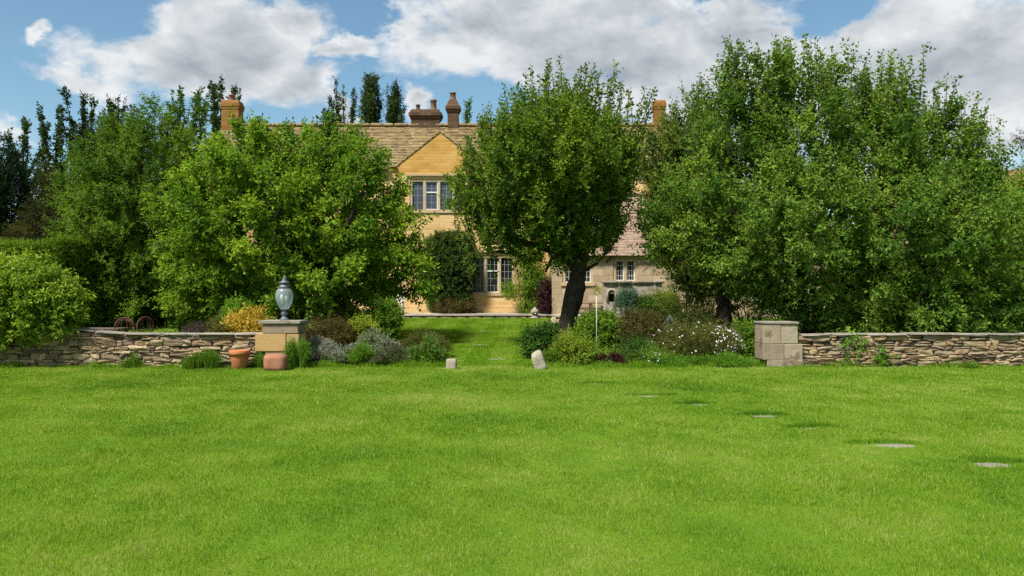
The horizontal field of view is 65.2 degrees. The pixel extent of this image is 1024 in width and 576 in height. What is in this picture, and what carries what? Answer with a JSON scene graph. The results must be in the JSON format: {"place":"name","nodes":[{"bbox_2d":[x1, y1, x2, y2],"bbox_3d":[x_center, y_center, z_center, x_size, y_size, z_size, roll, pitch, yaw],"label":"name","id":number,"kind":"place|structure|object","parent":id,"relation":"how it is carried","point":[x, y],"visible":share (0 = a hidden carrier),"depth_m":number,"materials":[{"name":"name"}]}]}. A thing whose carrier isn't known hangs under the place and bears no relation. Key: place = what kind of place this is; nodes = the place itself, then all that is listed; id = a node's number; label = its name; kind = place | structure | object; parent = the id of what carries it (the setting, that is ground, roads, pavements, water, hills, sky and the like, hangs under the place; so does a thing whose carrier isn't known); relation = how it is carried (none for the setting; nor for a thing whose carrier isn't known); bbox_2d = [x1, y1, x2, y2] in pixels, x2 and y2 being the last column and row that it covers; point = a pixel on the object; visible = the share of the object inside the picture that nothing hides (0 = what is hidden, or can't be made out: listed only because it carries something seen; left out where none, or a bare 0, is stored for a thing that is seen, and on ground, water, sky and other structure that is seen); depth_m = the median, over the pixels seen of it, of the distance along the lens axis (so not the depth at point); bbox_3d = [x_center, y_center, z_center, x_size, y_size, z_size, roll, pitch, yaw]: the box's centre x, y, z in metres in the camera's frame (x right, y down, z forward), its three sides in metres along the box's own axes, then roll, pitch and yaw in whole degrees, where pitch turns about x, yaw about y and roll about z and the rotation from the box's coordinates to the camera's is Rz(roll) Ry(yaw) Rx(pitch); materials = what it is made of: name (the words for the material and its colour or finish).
{"place":"outdoors","nodes":[
{"label":"outdoors","id":0,"kind":"place"},
{"bbox_2d":[0,361,23,368],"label":"tall grass","id":1,"kind":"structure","parent":0,"point":[11,365],"depth_m":17.26,"materials":[{"name":"green plant"}]},
{"bbox_2d":[0,316,1023,575],"bbox_3d":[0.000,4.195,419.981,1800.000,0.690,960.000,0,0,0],"label":"lawn","id":2,"kind":"structure","parent":0,"point":[492,566],"depth_m":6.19,"materials":[{"name":"plant"}]},
{"bbox_2d":[0,132,41,240],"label":"yew tree","id":3,"kind":"object","parent":2,"relation":"on","point":[11,196],"visible":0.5,"depth_m":45.05,"materials":[{"name":"green plant"}]},
{"bbox_2d":[3,116,51,204],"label":"poplar","id":4,"kind":"object","parent":2,"relation":"on","point":[26,124],"visible":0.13,"depth_m":59.87,"materials":[{"name":"green plant"}]},
{"bbox_2d":[0,158,90,251],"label":"copper conifer","id":5,"kind":"object","parent":2,"relation":"on","point":[33,220],"visible":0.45,"depth_m":41.42,"materials":[{"name":"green plant"}]},
{"bbox_2d":[0,247,97,356],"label":"ivy bush","id":6,"kind":"object","parent":2,"relation":"on","point":[35,297],"visible":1,"depth_m":17.16,"materials":[{"name":"green plant"}]},
{"bbox_2d":[0,231,104,327],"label":"clipped hedge","id":7,"kind":"object","parent":2,"relation":"on","point":[69,261],"visible":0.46,"depth_m":24.77,"materials":[{"name":"green plant"}]},
{"bbox_2d":[33,101,85,227],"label":"poplar","id":8,"kind":"object","parent":2,"relation":"on","point":[60,130],"visible":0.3,"depth_m":57.53,"materials":[{"name":"green plant"}]},
{"bbox_2d":[46,84,117,213],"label":"poplar","id":9,"kind":"object","parent":2,"relation":"on","point":[84,125],"visible":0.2,"depth_m":57.28,"materials":[{"name":"green plant"}]},
{"bbox_2d":[92,108,114,207],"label":"poplar","id":10,"kind":"object","parent":2,"relation":"on","point":[98,124],"visible":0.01,"depth_m":59.98,"materials":[{"name":"green plant"}]},
{"bbox_2d":[93,328,129,331],"bbox_3d":[-10.485,1.334,20.596,1.000,0.608,0.610,0,0,0],"label":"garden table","id":11,"kind":"object","parent":2,"relation":"on","point":[126,329],"visible":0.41,"depth_m":20.31,"materials":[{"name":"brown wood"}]},
{"bbox_2d":[103,93,134,211],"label":"tree","id":12,"kind":"object","parent":2,"relation":"on","point":[119,109],"visible":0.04,"depth_m":55.79,"materials":[{"name":"green plant"}]},
{"bbox_2d":[36,91,211,328],"bbox_3d":[-12.729,-2.541,27.089,6.380,8.733,5.408,0,0,0],"label":"leafy tree","id":13,"kind":"object","parent":2,"relation":"on","point":[111,184],"visible":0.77,"depth_m":25.99,"materials":[{"name":"green plant"}]},
{"bbox_2d":[118,350,145,367],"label":"tall grass","id":14,"kind":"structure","parent":2,"relation":"on","point":[132,360],"depth_m":17.17,"materials":[{"name":"green plant"}]},
{"bbox_2d":[0,327,264,366],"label":"stone wall","id":15,"kind":"structure","parent":2,"relation":"on","point":[88,345],"depth_m":17.39,"materials":[{"name":"stone"}]},
{"bbox_2d":[9,236,308,323],"bbox_3d":[-12.755,-0.019,28.851,10.933,3.723,2.084,0,0,7],"label":"tall hedge","id":16,"kind":"object","parent":2,"relation":"on","point":[162,320],"depth_m":28.14,"materials":[{"name":"green plant"}]},
{"bbox_2d":[158,85,212,203],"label":"poplar","id":17,"kind":"object","parent":2,"relation":"on","point":[198,108],"visible":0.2,"depth_m":51.83,"materials":[{"name":"green plant"}]},
{"bbox_2d":[177,349,224,368],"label":"tall grass","id":18,"kind":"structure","parent":2,"relation":"on","point":[209,359],"depth_m":17.04,"materials":[{"name":"green plant"}]},
{"bbox_2d":[207,73,241,138],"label":"poplar","id":19,"kind":"object","parent":2,"relation":"on","point":[215,109],"visible":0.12,"depth_m":55.37,"materials":[{"name":"green plant"}]},
{"bbox_2d":[229,349,249,368],"bbox_3d":[-5.806,1.519,17.040,0.434,0.400,0.434,0,0,0],"label":"plant pot","id":20,"kind":"object","parent":2,"relation":"on","point":[239,358],"visible":0.97,"depth_m":16.89,"materials":[{"name":"ceramic"}]},
{"bbox_2d":[249,351,264,367],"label":"tall grass","id":21,"kind":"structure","parent":2,"relation":"on","point":[258,361],"depth_m":17.12,"materials":[{"name":"green plant"}]},
{"bbox_2d":[263,354,287,370],"bbox_3d":[-4.940,1.558,16.739,0.454,0.352,0.418,0,0,0],"label":"stone block","id":22,"kind":"object","parent":2,"relation":"on","point":[274,362],"depth_m":16.55,"materials":[{"name":"pink stone"}]},
{"bbox_2d":[255,320,307,354],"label":"stone pier","id":23,"kind":"structure","parent":2,"relation":"on","point":[270,340],"depth_m":17.31,"materials":[{"name":"stone"}]},
{"bbox_2d":[278,275,289,319],"bbox_3d":[-5.007,0.211,17.599,0.379,0.985,0.379,0,0,0],"label":"garden lantern","id":24,"kind":"object","parent":23,"relation":"on","point":[284,282],"visible":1,"depth_m":17.55,"materials":[{"name":"metal"}]},
{"bbox_2d":[282,335,314,368],"bbox_3d":[-4.612,1.360,17.141,0.762,0.741,0.536,0,0,0],"label":"rosemary","id":25,"kind":"object","parent":2,"relation":"on","point":[300,354],"visible":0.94,"depth_m":17.07,"materials":[{"name":"green plant"}]},
{"bbox_2d":[321,95,338,122],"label":"poplar","id":26,"kind":"object","parent":2,"relation":"on","point":[329,102],"visible":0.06,"depth_m":74.60,"materials":[{"name":"green plant"}]},
{"bbox_2d":[328,347,348,364],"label":"lavender","id":27,"kind":"object","parent":2,"relation":"on","point":[337,355],"visible":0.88,"depth_m":17.44,"materials":[{"name":"grey plant"}]},
{"bbox_2d":[329,76,358,123],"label":"poplar","id":28,"kind":"object","parent":2,"relation":"on","point":[353,107],"visible":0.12,"depth_m":74.68,"materials":[{"name":"green plant"}]},
{"bbox_2d":[344,340,376,365],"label":"shrub","id":29,"kind":"object","parent":2,"relation":"on","point":[361,353],"visible":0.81,"depth_m":17.50,"materials":[{"name":"green plant"}]},
{"bbox_2d":[356,72,386,123],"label":"poplar","id":30,"kind":"object","parent":2,"relation":"on","point":[371,112],"visible":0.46,"depth_m":74.33,"materials":[{"name":"green plant"}]},
{"bbox_2d":[380,77,407,123],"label":"poplar","id":31,"kind":"object","parent":2,"relation":"on","point":[394,113],"visible":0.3,"depth_m":74.58,"materials":[{"name":"green plant"}]},
{"bbox_2d":[416,228,479,316],"bbox_3d":[-2.585,-0.637,31.510,2.720,3.608,1.648,0,0,0],"label":"bush","id":32,"kind":"object","parent":2,"relation":"on","point":[446,253],"visible":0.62,"depth_m":31.28,"materials":[{"name":"green plant"}]},
{"bbox_2d":[446,359,456,368],"bbox_3d":[-1.283,1.631,16.990,0.231,0.271,0.207,0,0,0],"label":"stone block","id":33,"kind":"object","parent":2,"relation":"on","point":[451,363],"depth_m":16.89,"materials":[{"name":"stone"}]},
{"bbox_2d":[461,96,472,123],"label":"poplar","id":34,"kind":"object","parent":2,"relation":"on","point":[467,113],"visible":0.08,"depth_m":69.77,"materials":[{"name":"green plant"}]},
{"bbox_2d":[0,357,1023,368],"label":"grass fringe","id":35,"kind":"object","parent":2,"relation":"on","point":[327,363],"depth_m":17.29,"materials":[{"name":"plant"}]},
{"bbox_2d":[314,316,714,322],"bbox_3d":[-0.800,1.174,29.143,16.412,0.286,2.158,0,0,0],"label":"terrace edge","id":36,"kind":"object","parent":2,"relation":"on","point":[556,319],"visible":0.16,"depth_m":29.98,"materials":[{"name":"stone"}]},
{"bbox_2d":[199,92,831,317],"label":"stone house","id":37,"kind":"structure","parent":2,"relation":"on","point":[424,143],"depth_m":32.03,"materials":[{"name":"stone"}]},
{"bbox_2d":[405,174,467,212],"bbox_3d":[-2.928,-3.782,32.062,2.656,1.552,0.210,0,0,0],"label":"window","id":38,"kind":"structure","parent":37,"relation":"in","point":[426,199],"depth_m":32.13,"materials":[{"name":"stone"}]},
{"bbox_2d":[470,250,515,295],"bbox_3d":[-0.784,-0.598,32.040,2.080,1.808,0.210,0,0,0],"label":"window","id":39,"kind":"structure","parent":37,"relation":"in","point":[484,285],"depth_m":32.10,"materials":[{"name":"stone"}]},
{"bbox_2d":[561,264,594,285],"bbox_3d":[2.467,-0.495,29.949,1.286,0.833,0.190,0,0,0],"label":"window","id":40,"kind":"structure","parent":37,"relation":"in","point":[589,280],"depth_m":29.94,"materials":[{"name":"stone"}]},
{"bbox_2d":[613,258,636,280],"bbox_3d":[4.238,-0.637,29.950,1.032,0.997,0.190,0,0,0],"label":"window","id":41,"kind":"structure","parent":37,"relation":"in","point":[623,268],"depth_m":29.97,"materials":[{"name":"stone"}]},
{"bbox_2d":[496,237,548,316],"bbox_3d":[0.526,-0.526,31.119,2.308,3.386,1.647,0,0,0],"label":"climbing shrub","id":42,"kind":"object","parent":2,"relation":"on","point":[529,282],"visible":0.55,"depth_m":30.93,"materials":[{"name":"green plant"}]},
{"bbox_2d":[531,307,538,318],"bbox_3d":[0.848,0.922,29.744,0.300,0.430,0.300,0,0,0],"label":"stone ornament","id":43,"kind":"object","parent":2,"relation":"on","point":[534,311],"visible":0.99,"depth_m":29.65,"materials":[{"name":"stone"}]},
{"bbox_2d":[531,350,546,368],"bbox_3d":[0.579,1.564,16.989,0.341,0.510,0.152,0,0,0],"label":"leaning stone","id":44,"kind":"object","parent":2,"relation":"on","point":[538,360],"visible":0.8,"depth_m":16.92,"materials":[{"name":"stone"}]},
{"bbox_2d":[533,275,552,317],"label":"red shrub","id":45,"kind":"object","parent":2,"relation":"on","point":[544,292],"visible":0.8,"depth_m":30.11,"materials":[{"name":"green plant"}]},
{"bbox_2d":[601,280,663,311],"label":"niche wall","id":46,"kind":"structure","parent":2,"relation":"on","point":[610,292],"depth_m":28.90,"materials":[{"name":"stone"}]},
{"bbox_2d":[633,291,674,318],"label":"green shrub","id":47,"kind":"object","parent":2,"relation":"on","point":[641,301],"visible":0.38,"depth_m":28.11,"materials":[{"name":"green plant"}]},
{"bbox_2d":[641,353,687,366],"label":"tall grass","id":48,"kind":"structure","parent":2,"relation":"on","point":[674,360],"depth_m":17.48,"materials":[{"name":"green plant"}]},
{"bbox_2d":[659,288,683,311],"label":"yellow shrub","id":49,"kind":"object","parent":2,"relation":"on","point":[670,293],"visible":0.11,"depth_m":28.41,"materials":[{"name":"green plant"}]},
{"bbox_2d":[634,72,740,332],"bbox_3d":[5.403,-2.571,23.812,3.747,8.122,4.221,0,0,0],"label":"leafy tree","id":50,"kind":"object","parent":2,"relation":"on","point":[669,144],"visible":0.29,"depth_m":23.71,"materials":[{"name":"green plant"}]},
{"bbox_2d":[642,257,733,318],"bbox_3d":[6.219,-0.183,27.171,3.385,3.037,2.434,0,0,-18],"label":"rose bush","id":51,"kind":"object","parent":2,"relation":"on","point":[664,302],"visible":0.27,"depth_m":27.16,"materials":[{"name":"green plant"}]},
{"bbox_2d":[687,350,762,367],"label":"tall grass","id":52,"kind":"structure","parent":2,"relation":"on","point":[736,360],"depth_m":17.41,"materials":[{"name":"green plant"}]},
{"bbox_2d":[702,272,790,325],"bbox_3d":[7.444,0.397,25.033,3.588,2.105,2.201,0,0,0],"label":"green shrub","id":53,"kind":"object","parent":2,"relation":"on","point":[735,307],"visible":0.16,"depth_m":24.68,"materials":[{"name":"green plant"}]},
{"bbox_2d":[754,321,803,367],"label":"stone pier","id":54,"kind":"structure","parent":2,"relation":"on","point":[776,344],"depth_m":17.32,"materials":[{"name":"stone"}]},
{"bbox_2d":[625,33,1023,333],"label":"leafy tree","id":55,"kind":"object","parent":2,"relation":"on","point":[983,272],"visible":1,"depth_m":19.15,"materials":[{"name":"green plant"}]},
{"bbox_2d":[874,444,914,447],"bbox_3d":[4.014,1.678,8.406,0.616,0.048,0.288,0,0,0],"label":"stepping stone","id":56,"kind":"object","parent":2,"relation":"on","point":[900,445],"visible":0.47,"depth_m":8.41,"materials":[{"name":"stone"}]},
{"bbox_2d":[798,332,1023,366],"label":"stone wall","id":57,"kind":"structure","parent":2,"relation":"on","point":[942,348],"depth_m":17.39,"materials":[{"name":"stone"}]},
{"bbox_2d":[836,333,868,352],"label":"ivy sprig","id":58,"kind":"object","parent":57,"relation":"attached to","point":[852,342],"visible":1,"depth_m":17.32,"materials":[{"name":"green plant"}]},
{"bbox_2d":[842,347,877,364],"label":"ivy sprig","id":59,"kind":"object","parent":57,"relation":"attached to","point":[857,356],"visible":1,"depth_m":17.30,"materials":[{"name":"green plant"}]},
{"bbox_2d":[872,344,898,366],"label":"ivy sprig","id":60,"kind":"object","parent":57,"relation":"attached to","point":[883,360],"visible":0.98,"depth_m":17.31,"materials":[{"name":"green plant"}]},
{"bbox_2d":[868,170,1022,246],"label":"tiled outbuilding","id":61,"kind":"structure","parent":2,"relation":"on","point":[907,242],"depth_m":43.60,"materials":[{"name":"stone"}]},
{"bbox_2d":[961,360,984,368],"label":"tall grass","id":62,"kind":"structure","parent":2,"relation":"on","point":[974,364],"depth_m":17.10,"materials":[{"name":"green plant"}]},
{"bbox_2d":[946,148,1023,332],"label":"leafy tree","id":63,"kind":"object","parent":2,"relation":"on","point":[1019,183],"visible":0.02,"depth_m":23.11,"materials":[{"name":"green plant"}]},
{"bbox_2d":[974,463,1012,466],"bbox_3d":[4.476,1.672,7.466,0.418,0.054,0.244,0,0,0],"label":"stepping stone","id":64,"kind":"object","parent":2,"relation":"on","point":[994,464],"visible":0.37,"depth_m":7.46,"materials":[{"name":"stone"}]},
{"bbox_2d":[1001,125,1023,176],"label":"conifer","id":65,"kind":"object","parent":2,"relation":"on","point":[1019,138],"visible":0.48,"depth_m":30.10,"materials":[{"name":"green plant"}]},
{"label":"bed soil","id":66,"kind":"structure","parent":2,"relation":"on","visible":0},
{"bbox_2d":[517,315,566,358],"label":"green shrub","id":67,"kind":"object","parent":66,"relation":"on","point":[544,333],"visible":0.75,"depth_m":18.66,"materials":[{"name":"green plant"}]},
{"bbox_2d":[437,51,657,336],"bbox_3d":[0.877,-2.268,20.675,5.840,7.706,4.494,0,0,0],"label":"apple tree","id":68,"kind":"object","parent":66,"relation":"on","point":[593,174],"visible":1,"depth_m":20.01,"materials":[{"name":"green plant"}]},
{"bbox_2d":[542,346,563,363],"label":"shrub","id":69,"kind":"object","parent":66,"relation":"on","point":[556,355],"depth_m":17.73,"materials":[{"name":"green plant"}]},
{"bbox_2d":[547,323,582,363],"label":"yellow shrub","id":70,"kind":"object","parent":66,"relation":"on","point":[563,342],"visible":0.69,"depth_m":17.85,"materials":[{"name":"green plant"}]},
{"bbox_2d":[562,335,601,364],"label":"yellow shrub","id":71,"kind":"object","parent":66,"relation":"on","point":[588,346],"visible":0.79,"depth_m":17.74,"materials":[{"name":"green plant"}]},
{"bbox_2d":[588,284,603,347],"bbox_3d":[1.890,0.843,18.279,0.333,1.883,0.376,0,-1,-45],"label":"plant stake","id":72,"kind":"object","parent":66,"relation":"on","point":[596,287],"visible":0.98,"depth_m":18.29,"materials":[{"name":"paint"}]},
{"bbox_2d":[566,305,628,350],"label":"green shrub","id":73,"kind":"object","parent":66,"relation":"on","point":[606,322],"visible":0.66,"depth_m":19.60,"materials":[{"name":"green plant"}]},
{"bbox_2d":[595,350,628,364],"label":"spiky plant","id":74,"kind":"object","parent":66,"relation":"on","point":[618,359],"visible":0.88,"depth_m":17.73,"materials":[{"name":"purple plant"}]},
{"bbox_2d":[614,331,656,361],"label":"green shrub","id":75,"kind":"object","parent":66,"relation":"on","point":[638,342],"visible":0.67,"depth_m":17.97,"materials":[{"name":"green plant"}]},
{"bbox_2d":[611,305,670,351],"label":"brown shrub","id":76,"kind":"object","parent":66,"relation":"on","point":[650,320],"visible":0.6,"depth_m":19.23,"materials":[{"name":"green plant"}]},
{"bbox_2d":[533,341,760,364],"bbox_3d":[3.129,1.509,18.824,5.300,0.810,2.880,0,0,0],"label":"ground cover","id":77,"kind":"object","parent":66,"relation":"on","point":[606,351],"visible":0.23,"depth_m":17.84,"materials":[{"name":"green plant"}]},
{"bbox_2d":[634,340,677,366],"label":"flowering shrub","id":78,"kind":"object","parent":66,"relation":"on","point":[649,355],"visible":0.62,"depth_m":17.58,"materials":[{"name":"green plant"}]},
{"bbox_2d":[656,302,719,345],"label":"brown shrub","id":79,"kind":"object","parent":66,"relation":"on","point":[679,315],"visible":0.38,"depth_m":20.18,"materials":[{"name":"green plant"}]},
{"bbox_2d":[650,316,745,359],"bbox_3d":[4.246,1.301,18.480,2.299,1.335,2.074,0,0,0],"label":"flowering shrub","id":80,"kind":"object","parent":66,"relation":"on","point":[695,331],"visible":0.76,"depth_m":18.06,"materials":[{"name":"green plant"}]},
{"bbox_2d":[717,317,754,356],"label":"green shrub","id":81,"kind":"object","parent":66,"relation":"on","point":[748,335],"visible":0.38,"depth_m":18.63,"materials":[{"name":"green plant"}]},
{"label":"bed soil","id":82,"kind":"structure","parent":2,"relation":"on","visible":0},
{"bbox_2d":[114,317,134,331],"bbox_3d":[-9.690,1.174,19.795,0.491,0.895,0.465,0,0,0],"label":"garden chair","id":83,"kind":"object","parent":82,"relation":"on","point":[127,325],"visible":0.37,"depth_m":20.00,"materials":[{"name":"metal"}]},
{"bbox_2d":[137,316,153,331],"bbox_3d":[-8.983,1.166,19.879,0.444,0.913,0.472,0,0,33],"label":"garden chair","id":84,"kind":"object","parent":82,"relation":"on","point":[148,325],"visible":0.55,"depth_m":20.00,"materials":[{"name":"metal"}]},
{"bbox_2d":[172,320,221,332],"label":"purple shrub","id":85,"kind":"object","parent":82,"relation":"on","point":[198,328],"visible":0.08,"depth_m":18.22,"materials":[{"name":"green plant"}]},
{"bbox_2d":[111,322,311,332],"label":"ground cover","id":86,"kind":"object","parent":82,"relation":"on","point":[158,329],"visible":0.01,"depth_m":23.68,"materials":[{"name":"green plant"}]},
{"bbox_2d":[200,312,234,332],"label":"bronze shrub","id":87,"kind":"object","parent":82,"relation":"on","point":[216,323],"visible":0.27,"depth_m":18.02,"materials":[{"name":"green plant"}]},
{"bbox_2d":[212,291,263,321],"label":"green shrub","id":88,"kind":"object","parent":82,"relation":"on","point":[234,305],"visible":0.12,"depth_m":18.82,"materials":[{"name":"green plant"}]},
{"bbox_2d":[214,302,272,332],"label":"golden shrub","id":89,"kind":"object","parent":82,"relation":"on","point":[246,320],"visible":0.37,"depth_m":18.09,"materials":[{"name":"yellow plant"}]},
{"bbox_2d":[138,104,443,332],"bbox_3d":[-5.823,-1.721,21.526,8.072,6.571,6.013,0,0,0],"label":"leafy tree","id":90,"kind":"object","parent":82,"relation":"on","point":[260,173],"visible":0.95,"depth_m":20.59,"materials":[{"name":"green plant"}]},
{"bbox_2d":[306,335,346,362],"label":"lavender","id":91,"kind":"object","parent":82,"relation":"on","point":[322,348],"visible":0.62,"depth_m":17.82,"materials":[{"name":"plant"}]},
{"bbox_2d":[304,312,358,348],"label":"bronze shrub","id":92,"kind":"object","parent":82,"relation":"on","point":[333,332],"visible":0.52,"depth_m":19.02,"materials":[{"name":"brown plant"}]},
{"bbox_2d":[323,307,365,342],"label":"green shrub","id":93,"kind":"object","parent":82,"relation":"on","point":[342,316],"visible":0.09,"depth_m":20.78,"materials":[{"name":"green plant"}]},
{"bbox_2d":[345,312,381,344],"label":"green shrub","id":94,"kind":"object","parent":82,"relation":"on","point":[362,325],"visible":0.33,"depth_m":19.45,"materials":[{"name":"green plant"}]},
{"bbox_2d":[342,326,403,354],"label":"lavender","id":95,"kind":"object","parent":82,"relation":"on","point":[376,341],"visible":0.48,"depth_m":18.15,"materials":[{"name":"grey plant"}]},
{"bbox_2d":[307,342,454,364],"bbox_3d":[-3.341,1.515,18.514,4.058,0.636,2.474,0,0,0],"label":"ground cover","id":96,"kind":"object","parent":82,"relation":"on","point":[421,361],"visible":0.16,"depth_m":17.63,"materials":[{"name":"green plant"}]},
{"bbox_2d":[360,294,406,341],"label":"green shrub","id":97,"kind":"object","parent":82,"relation":"on","point":[387,312],"visible":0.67,"depth_m":20.34,"materials":[{"name":"green plant"}]},
{"bbox_2d":[366,342,417,365],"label":"lavender","id":98,"kind":"object","parent":82,"relation":"on","point":[383,357],"visible":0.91,"depth_m":17.62,"materials":[{"name":"green plant"}]},
{"bbox_2d":[404,332,450,362],"bbox_3d":[-1.841,1.338,18.001,1.100,0.753,1.009,0,0,17],"label":"rosemary","id":99,"kind":"object","parent":82,"relation":"on","point":[431,346],"visible":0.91,"depth_m":17.73,"materials":[{"name":"green plant"}]},
{"bbox_2d":[396,326,459,352],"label":"lavender","id":100,"kind":"object","parent":82,"relation":"on","point":[417,338],"visible":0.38,"depth_m":18.83,"materials":[{"name":"green plant"}]},
{"bbox_2d":[0,0,1023,234],"label":"sky","id":101,"kind":"structure","parent":0,"point":[283,56],"materials":[{"name":"blue"}]},
{"bbox_2d":[362,313,708,316],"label":"terrace","id":102,"kind":"structure","parent":0,"point":[474,314],"depth_m":29.94,"materials":[{"name":"stone"}]},
{"bbox_2d":[431,294,477,316],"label":"brown shrub","id":103,"kind":"object","parent":102,"relation":"on","point":[454,308],"visible":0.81,"depth_m":30.77,"materials":[{"name":"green plant"}]},
{"bbox_2d":[580,302,602,311],"bbox_3d":[2.891,0.756,29.500,1.947,0.440,0.370,0,0,0],"label":"garden bench","id":104,"kind":"object","parent":102,"relation":"on","point":[590,304],"visible":0.23,"depth_m":29.33,"materials":[{"name":"brown wood"}]},
{"bbox_2d":[615,307,667,314],"bbox_3d":[4.666,0.995,28.494,1.935,0.610,0.600,0,0,0],"label":"stone trough","id":105,"kind":"object","parent":102,"relation":"on","point":[625,310],"visible":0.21,"depth_m":28.20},
{"bbox_2d":[610,285,641,313],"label":"green shrub","id":106,"kind":"object","parent":105,"relation":"in","point":[625,297],"visible":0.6,"depth_m":28.28,"materials":[{"name":"green plant"}]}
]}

